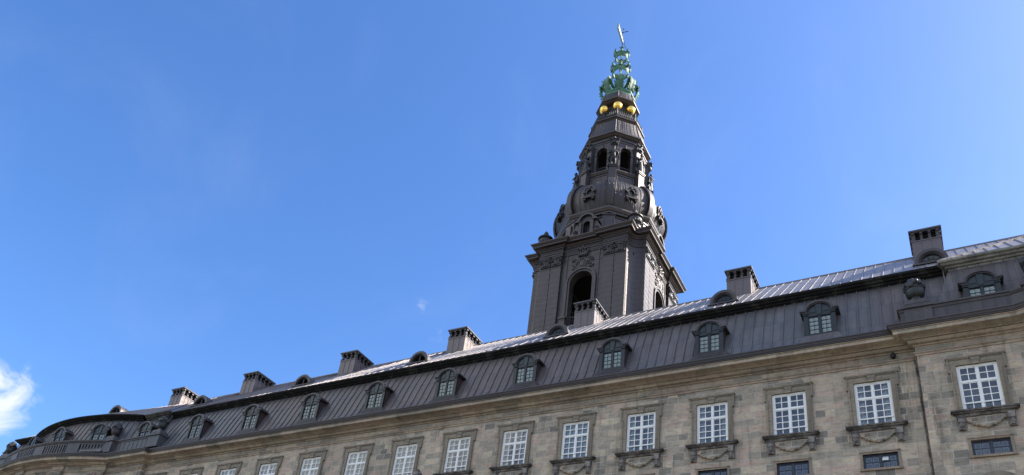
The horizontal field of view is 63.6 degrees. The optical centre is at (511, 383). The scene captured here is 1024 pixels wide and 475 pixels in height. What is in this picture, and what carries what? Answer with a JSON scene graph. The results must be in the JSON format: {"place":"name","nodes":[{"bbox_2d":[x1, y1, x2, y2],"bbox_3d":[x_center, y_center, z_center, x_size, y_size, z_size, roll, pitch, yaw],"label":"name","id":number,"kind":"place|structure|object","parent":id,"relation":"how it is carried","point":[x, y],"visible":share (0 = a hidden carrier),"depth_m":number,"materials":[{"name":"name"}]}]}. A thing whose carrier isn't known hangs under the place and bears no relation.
{"place":"outdoors","nodes":[
{"label":"outdoors","id":0,"kind":"place"},
{"bbox_2d":[0,225,1023,474],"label":"palace building","id":1,"kind":"structure","parent":0,"point":[744,373],"depth_m":46.73,"materials":[{"name":"stone"}]},
{"bbox_2d":[6,441,16,453],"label":"roof urn","id":2,"kind":"object","parent":1,"relation":"on","point":[11,447],"visible":0.96,"depth_m":75.02,"materials":[{"name":"grey stone"}]},
{"bbox_2d":[111,423,122,436],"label":"roof urn","id":3,"kind":"object","parent":1,"relation":"on","point":[117,430],"visible":1,"depth_m":68.67,"materials":[{"name":"grey stone"}]},
{"bbox_2d":[145,472,167,474],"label":"window","id":4,"kind":"structure","parent":1,"relation":"in","point":[161,473],"depth_m":64.39,"materials":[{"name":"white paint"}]},
{"bbox_2d":[157,416,168,429],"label":"roof urn","id":5,"kind":"object","parent":1,"relation":"on","point":[163,422],"visible":0.99,"depth_m":66.46,"materials":[{"name":"grey metal"}]},
{"bbox_2d":[179,467,203,474],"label":"window","id":6,"kind":"structure","parent":1,"relation":"in","point":[197,470],"depth_m":62.66,"materials":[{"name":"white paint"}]},
{"bbox_2d":[215,461,242,474],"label":"window","id":7,"kind":"structure","parent":1,"relation":"in","point":[236,466],"depth_m":60.89,"materials":[{"name":"white paint"}]},
{"bbox_2d":[254,455,283,474],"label":"window","id":8,"kind":"structure","parent":1,"relation":"in","point":[275,462],"depth_m":59.08,"materials":[{"name":"white paint"}]},
{"bbox_2d":[295,449,327,474],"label":"window","id":9,"kind":"structure","parent":1,"relation":"in","point":[310,466],"depth_m":57.17,"materials":[{"name":"white paint"}]},
{"bbox_2d":[339,443,374,474],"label":"window","id":10,"kind":"structure","parent":1,"relation":"in","point":[357,463],"depth_m":55.27,"materials":[{"name":"white paint"}]},
{"bbox_2d":[387,436,423,474],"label":"window","id":11,"kind":"structure","parent":1,"relation":"in","point":[406,456],"depth_m":53.37,"materials":[{"name":"white paint"}]},
{"bbox_2d":[433,428,477,474],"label":"window","id":12,"kind":"structure","parent":1,"relation":"in","point":[457,460],"depth_m":51.49,"materials":[{"name":"white paint"}]},
{"bbox_2d":[489,420,534,474],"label":"window","id":13,"kind":"structure","parent":1,"relation":"in","point":[514,453],"depth_m":49.56,"materials":[{"name":"white paint"}]},
{"bbox_2d":[549,412,596,474],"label":"window","id":14,"kind":"structure","parent":1,"relation":"in","point":[576,440],"depth_m":47.61,"materials":[{"name":"white paint"}]},
{"bbox_2d":[614,402,663,470],"bbox_3d":[7.157,2.967,45.750,2.760,3.840,0.760,-9,-34,27],"label":"window","id":15,"kind":"structure","parent":1,"relation":"in","point":[640,436],"depth_m":45.82,"materials":[{"name":"white paint"}]},
{"bbox_2d":[685,392,738,462],"bbox_3d":[10.676,2.389,43.939,2.760,3.840,0.760,-9,-34,27],"label":"window","id":16,"kind":"structure","parent":1,"relation":"in","point":[712,437],"depth_m":44.00,"materials":[{"name":"white paint"}]},
{"bbox_2d":[695,465,729,474],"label":"mezzanine window","id":17,"kind":"structure","parent":1,"relation":"in","point":[725,470],"depth_m":42.69,"materials":[{"name":"blue paint"}]},
{"bbox_2d":[762,381,819,454],"bbox_3d":[14.195,1.810,42.128,2.760,3.840,0.760,-9,-34,27],"label":"window","id":18,"kind":"structure","parent":1,"relation":"in","point":[791,418],"depth_m":42.21,"materials":[{"name":"white paint"}]},
{"bbox_2d":[773,457,813,474],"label":"mezzanine window","id":19,"kind":"structure","parent":1,"relation":"in","point":[795,469],"depth_m":40.88,"materials":[{"name":"glass"}]},
{"bbox_2d":[844,369,907,445],"bbox_3d":[17.714,1.232,40.317,2.760,3.840,0.760,-9,-34,27],"label":"window","id":20,"kind":"structure","parent":1,"relation":"in","point":[877,407],"depth_m":40.37,"materials":[{"name":"white paint"}]},
{"bbox_2d":[859,448,903,471],"bbox_3d":[17.427,3.723,38.962,1.880,1.100,0.510,-9,-34,27],"label":"mezzanine window","id":21,"kind":"structure","parent":1,"relation":"in","point":[885,461],"depth_m":38.99,"materials":[{"name":"glass"}]},
{"bbox_2d":[890,353,895,358],"bbox_3d":[18.887,-1.396,40.928,0.253,0.260,0.310,-9,-34,27],"label":"floodlight","id":22,"kind":"object","parent":1,"relation":"attached to","point":[892,355],"visible":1,"depth_m":40.82,"materials":[{"name":"black metal"}]},
{"bbox_2d":[902,278,925,299],"bbox_3d":[20.329,-4.689,41.712,1.076,1.461,1.100,-9,-34,27],"label":"roof urn","id":23,"kind":"object","parent":1,"relation":"on","point":[912,288],"visible":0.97,"depth_m":41.38,"materials":[{"name":"grey stone"}]},
{"bbox_2d":[944,350,1019,431],"bbox_3d":[21.564,0.386,37.963,2.760,3.840,0.760,-9,-34,27],"label":"window","id":24,"kind":"structure","parent":1,"relation":"in","point":[982,395],"depth_m":38.03,"materials":[{"name":"white paint"}]},
{"bbox_2d":[967,433,1018,458],"bbox_3d":[21.276,2.878,36.608,1.880,1.100,0.510,-9,-34,27],"label":"mezzanine window","id":25,"kind":"structure","parent":1,"relation":"in","point":[1006,446],"depth_m":36.65,"materials":[{"name":"grey glass"}]},
{"bbox_2d":[983,470,1016,474],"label":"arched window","id":26,"kind":"structure","parent":1,"relation":"in","point":[1000,472],"depth_m":35.71,"materials":[{"name":"stone"}]},
{"bbox_2d":[1019,256,1023,272],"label":"roof urn","id":27,"kind":"object","parent":1,"relation":"on","point":[1021,262],"visible":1,"depth_m":39.26,"materials":[{"name":"grey stone"}]},
{"bbox_2d":[0,0,1023,455],"label":"sky","id":28,"kind":"structure","parent":0,"point":[199,196],"materials":[{"name":"blue"}]},
{"label":"ground","id":29,"kind":"structure","parent":0,"visible":0},
{"bbox_2d":[525,23,686,333],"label":"spire tower","id":30,"kind":"structure","parent":29,"relation":"on","point":[607,254],"depth_m":78.17,"materials":[{"name":"grey stone"}]},
{"bbox_2d":[538,231,552,241],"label":"tower urn","id":31,"kind":"object","parent":30,"relation":"on","point":[545,236],"visible":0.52,"depth_m":79.44,"materials":[{"name":"grey stone"}]},
{"bbox_2d":[572,173,578,188],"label":"statue","id":32,"kind":"object","parent":30,"relation":"on","point":[576,180],"visible":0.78,"depth_m":86.90,"materials":[{"name":"grey stone"}]},
{"bbox_2d":[569,212,601,236],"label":"gable window","id":33,"kind":"structure","parent":30,"relation":"in","point":[586,222],"depth_m":78.09,"materials":[{"name":"grey stone"}]},
{"bbox_2d":[582,154,591,172],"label":"statue","id":34,"kind":"object","parent":30,"relation":"on","point":[587,162],"visible":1,"depth_m":84.41,"materials":[{"name":"grey stone"}]},
{"bbox_2d":[607,145,618,166],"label":"statue","id":35,"kind":"object","parent":30,"relation":"on","point":[611,155],"visible":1,"depth_m":83.34,"materials":[{"name":"grey stone"}]},
{"bbox_2d":[627,209,642,227],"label":"tower urn","id":36,"kind":"object","parent":30,"relation":"on","point":[636,216],"visible":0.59,"depth_m":75.35,"materials":[{"name":"grey stone"}]},
{"bbox_2d":[634,154,644,172],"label":"statue","id":37,"kind":"object","parent":30,"relation":"on","point":[639,162],"visible":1,"depth_m":83.74,"materials":[{"name":"grey stone"}]},
{"bbox_2d":[647,174,654,190],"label":"statue","id":38,"kind":"object","parent":30,"relation":"on","point":[650,186],"visible":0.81,"depth_m":85.80,"materials":[{"name":"grey stone"}]},
{"bbox_2d":[657,234,664,247],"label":"gable window","id":39,"kind":"structure","parent":30,"relation":"in","point":[659,235],"depth_m":80.12,"materials":[{"name":"grey stone"}]}
]}

